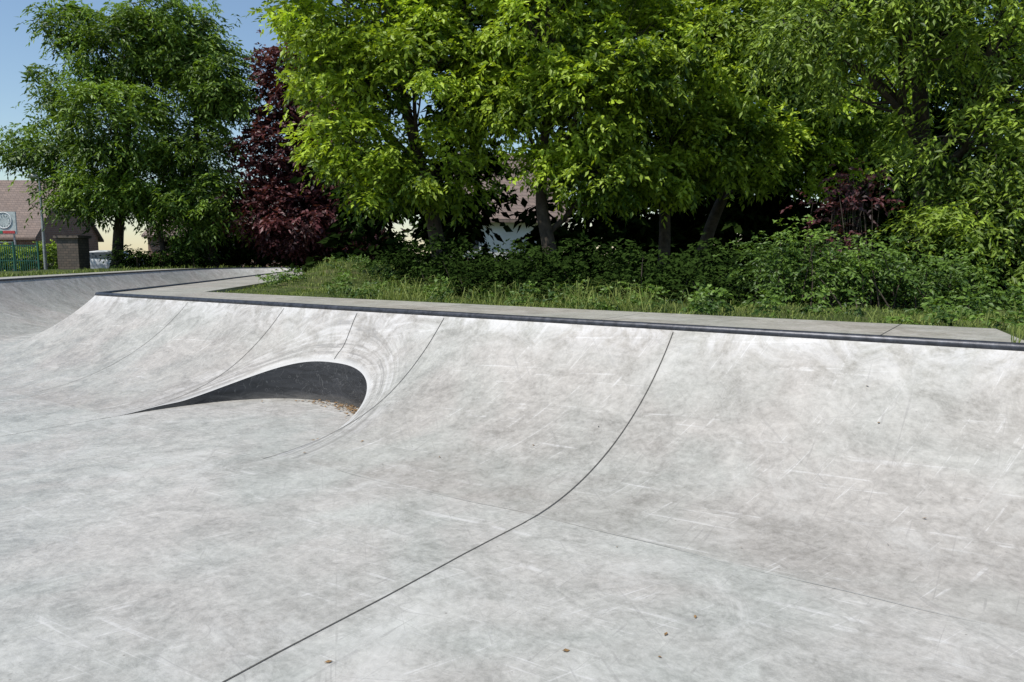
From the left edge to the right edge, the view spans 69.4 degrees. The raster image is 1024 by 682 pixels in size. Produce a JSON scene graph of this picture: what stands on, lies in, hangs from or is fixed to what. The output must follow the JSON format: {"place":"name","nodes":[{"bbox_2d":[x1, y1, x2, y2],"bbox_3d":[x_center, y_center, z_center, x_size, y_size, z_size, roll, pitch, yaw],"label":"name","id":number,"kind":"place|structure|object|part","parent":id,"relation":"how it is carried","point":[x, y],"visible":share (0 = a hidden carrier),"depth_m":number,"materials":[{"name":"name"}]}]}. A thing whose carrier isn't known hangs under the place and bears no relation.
{"place":"outdoors","nodes":[
{"label":"outdoors","id":0,"kind":"place"},
{"bbox_2d":[89,250,139,268],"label":"parked car","id":1,"kind":"object","parent":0,"point":[95,263],"visible":0.06,"depth_m":44.47,"materials":[{"name":"white paint"}]},
{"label":"windows","id":2,"kind":"part","parent":1,"relation":"part of","materials":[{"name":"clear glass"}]},
{"bbox_2d":[0,0,1020,256],"label":"sky","id":3,"kind":"structure","parent":0,"point":[14,54],"materials":[{"name":"blue"}]},
{"bbox_2d":[0,257,1023,342],"bbox_3d":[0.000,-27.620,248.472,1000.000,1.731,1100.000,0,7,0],"label":"ground","id":4,"kind":"structure","parent":0,"point":[308,281],"depth_m":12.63,"materials":[{"name":"green plant"}]},
{"bbox_2d":[0,212,17,246],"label":"roadside sign","id":5,"kind":"object","parent":4,"relation":"on","point":[8,222],"visible":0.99,"depth_m":56.78,"materials":[{"name":"white metal"}]},
{"bbox_2d":[0,242,39,270],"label":"metal fence","id":6,"kind":"object","parent":4,"relation":"on","point":[14,260],"visible":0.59,"depth_m":37.05,"materials":[{"name":"green metal"}]},
{"bbox_2d":[0,239,57,270],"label":"clipped hedge","id":7,"kind":"object","parent":4,"relation":"on","point":[53,248],"visible":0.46,"depth_m":44.44,"materials":[{"name":"green plant"}]},
{"bbox_2d":[29,173,47,269],"bbox_3d":[-24.817,-5.904,38.779,0.595,5.643,0.260,0,7,0],"label":"street lamp","id":8,"kind":"object","parent":4,"relation":"on","point":[43,236],"visible":0.88,"depth_m":38.73,"materials":[{"name":"grey metal"}]},
{"bbox_2d":[0,234,98,269],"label":"walls","id":9,"kind":"structure","parent":4,"relation":"on","point":[93,243],"depth_m":60.50,"materials":[{"name":"brick"}]},
{"bbox_2d":[39,196,97,236],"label":"gables","id":10,"kind":"object","parent":9,"relation":"on","point":[53,230],"visible":0.5,"depth_m":62.94,"materials":[{"name":"tile"}]},
{"bbox_2d":[0,180,103,241],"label":"roof","id":11,"kind":"structure","parent":10,"relation":"on","point":[15,197],"depth_m":60.77,"materials":[{"name":"tile"}]},
{"bbox_2d":[56,238,90,269],"bbox_3d":[-22.900,-4.160,38.678,1.100,2.400,1.000,0,7,0],"label":"brick pillar","id":12,"kind":"object","parent":4,"relation":"on","point":[73,253],"visible":0.64,"depth_m":38.17,"materials":[{"name":"brick"}]},
{"bbox_2d":[53,235,91,238],"bbox_3d":[-22.900,-5.421,38.533,1.300,0.140,1.200,0,7,0],"label":"cap","id":13,"kind":"object","parent":12,"relation":"on","point":[69,236],"visible":0.86,"depth_m":37.94,"materials":[{"name":"stone"}]},
{"bbox_2d":[0,0,217,267],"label":"ash tree","id":14,"kind":"object","parent":4,"relation":"on","point":[85,150],"visible":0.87,"depth_m":37.79,"materials":[{"name":"green plant"}]},
{"bbox_2d":[98,240,229,268],"bbox_3d":[-17.714,-4.233,38.135,6.302,2.227,3.496,0,7,0],"label":"undergrowth shrub","id":15,"kind":"object","parent":4,"relation":"on","point":[143,260],"visible":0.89,"depth_m":37.95,"materials":[{"name":"green plant"}]},
{"bbox_2d":[80,0,267,267],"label":"ash tree","id":16,"kind":"object","parent":4,"relation":"on","point":[213,96],"visible":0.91,"depth_m":38.12,"materials":[{"name":"green plant"}]},
{"bbox_2d":[148,237,281,266],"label":"walls","id":17,"kind":"structure","parent":4,"relation":"on","point":[152,249],"depth_m":63.00,"materials":[{"name":"brick"}]},
{"bbox_2d":[141,210,293,236],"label":"roof","id":18,"kind":"structure","parent":17,"relation":"on","point":[144,232],"depth_m":62.81,"materials":[{"name":"tile"}]},
{"bbox_2d":[144,227,407,267],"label":"undergrowth shrub","id":19,"kind":"object","parent":4,"relation":"on","point":[247,255],"visible":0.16,"depth_m":41.60,"materials":[{"name":"green plant"}]},
{"bbox_2d":[209,28,408,266],"bbox_3d":[-10.766,-9.967,39.750,10.327,12.380,7.404,0,7,0],"label":"purple plum tree","id":20,"kind":"object","parent":4,"relation":"on","point":[311,216],"visible":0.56,"depth_m":38.47,"materials":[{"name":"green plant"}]},
{"bbox_2d":[242,0,544,281],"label":"maple tree","id":21,"kind":"object","parent":4,"relation":"on","point":[404,47],"visible":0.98,"depth_m":15.47,"materials":[{"name":"green plant"}]},
{"bbox_2d":[464,222,562,258],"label":"walls","id":22,"kind":"structure","parent":4,"relation":"on","point":[497,228],"depth_m":38.64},
{"bbox_2d":[453,153,569,222],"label":"roof","id":23,"kind":"structure","parent":22,"relation":"on","point":[519,207],"depth_m":39.30,"materials":[{"name":"tile"}]},
{"bbox_2d":[428,0,720,274],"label":"maple tree","id":24,"kind":"object","parent":4,"relation":"on","point":[562,162],"visible":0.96,"depth_m":14.99,"materials":[{"name":"green plant"}]},
{"bbox_2d":[351,224,806,298],"bbox_3d":[1.002,-1.304,13.952,8.454,1.888,2.941,4,7,28],"label":"undergrowth shrub","id":25,"kind":"object","parent":4,"relation":"on","point":[451,256],"visible":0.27,"depth_m":14.20,"materials":[{"name":"green plant"}]},
{"bbox_2d":[400,243,802,306],"bbox_3d":[0.973,-0.799,11.114,6.463,1.425,2.613,3,7,23],"label":"undergrowth shrub","id":26,"kind":"object","parent":4,"relation":"on","point":[497,271],"visible":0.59,"depth_m":10.87,"materials":[{"name":"green plant"}]},
{"bbox_2d":[225,175,1019,266],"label":"distant tree line","id":27,"kind":"object","parent":4,"relation":"on","point":[416,226],"depth_m":48.90,"materials":[{"name":"green plant"}]},
{"bbox_2d":[255,253,1023,330],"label":"bank weeds","id":28,"kind":"object","parent":4,"relation":"on","point":[711,307],"visible":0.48,"depth_m":8.47,"materials":[{"name":"green plant"}]},
{"bbox_2d":[289,0,1023,284],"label":"background wood","id":29,"kind":"object","parent":4,"relation":"on","point":[756,218],"visible":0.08,"depth_m":25.71,"materials":[{"name":"green plant"}]},
{"bbox_2d":[585,0,816,268],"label":"maple tree","id":30,"kind":"object","parent":4,"relation":"on","point":[693,149],"visible":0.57,"depth_m":16.11,"materials":[{"name":"green plant"}]},
{"bbox_2d":[694,0,957,269],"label":"maple tree","id":31,"kind":"object","parent":4,"relation":"on","point":[850,140],"visible":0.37,"depth_m":17.34,"materials":[{"name":"green plant"}]},
{"bbox_2d":[780,158,905,304],"bbox_3d":[5.031,-1.612,11.227,1.464,2.310,1.503,0,7,0],"label":"purple hazel bush","id":32,"kind":"object","parent":4,"relation":"on","point":[857,203],"visible":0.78,"depth_m":11.15,"materials":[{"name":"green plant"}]},
{"bbox_2d":[673,207,1023,308],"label":"undergrowth shrub","id":33,"kind":"object","parent":4,"relation":"on","point":[737,257],"visible":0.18,"depth_m":11.69,"materials":[{"name":"green plant"}]},
{"bbox_2d":[674,0,1023,305],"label":"ash tree","id":34,"kind":"object","parent":4,"relation":"on","point":[915,58],"visible":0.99,"depth_m":10.99,"materials":[{"name":"green plant"}]},
{"bbox_2d":[712,214,994,311],"bbox_3d":[4.577,-0.930,9.870,3.709,1.529,1.995,2,7,17],"label":"nettle bush","id":35,"kind":"object","parent":4,"relation":"on","point":[874,274],"visible":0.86,"depth_m":9.71,"materials":[{"name":"green plant"}]},
{"bbox_2d":[880,244,1023,310],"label":"nettle bush","id":36,"kind":"object","parent":4,"relation":"on","point":[992,295],"visible":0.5,"depth_m":9.65,"materials":[{"name":"green plant"}]},
{"bbox_2d":[1000,330,1023,339],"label":"grass verge","id":37,"kind":"object","parent":4,"relation":"on","point":[1005,331],"depth_m":5.88,"materials":[{"name":"green plant"}]},
{"bbox_2d":[0,331,1023,681],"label":"skatepark floor","id":38,"kind":"structure","parent":0,"point":[202,543],"depth_m":3.58,"materials":[{"name":"concrete"}]},
{"bbox_2d":[0,267,302,339],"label":"skate bowl","id":39,"kind":"object","parent":38,"relation":"on","point":[34,304],"visible":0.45,"depth_m":19.46,"materials":[{"name":"concrete"}]},
{"bbox_2d":[294,397,359,438],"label":"fallen leaves","id":40,"kind":"object","parent":38,"relation":"on","point":[349,408],"visible":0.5,"depth_m":7.81,"materials":[{"name":"brown plant"}]},
{"bbox_2d":[222,521,526,681],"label":"floor joint","id":41,"kind":"object","parent":38,"relation":"on","point":[363,607],"visible":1,"depth_m":3.35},
{"bbox_2d":[0,292,1023,630],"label":"skate ramp","id":42,"kind":"structure","parent":38,"relation":"on","point":[770,444],"depth_m":5.46,"materials":[{"name":"concrete"}]},
{"bbox_2d":[303,350,924,661],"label":"fallen leaves","id":43,"kind":"object","parent":38,"relation":"on","point":[695,616],"visible":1,"depth_m":3.08,"materials":[{"name":"brown plant"}]},
{"bbox_2d":[337,469,1023,630],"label":"toe seam","id":44,"kind":"object","parent":38,"relation":"on","point":[698,554],"visible":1,"depth_m":3.94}
]}

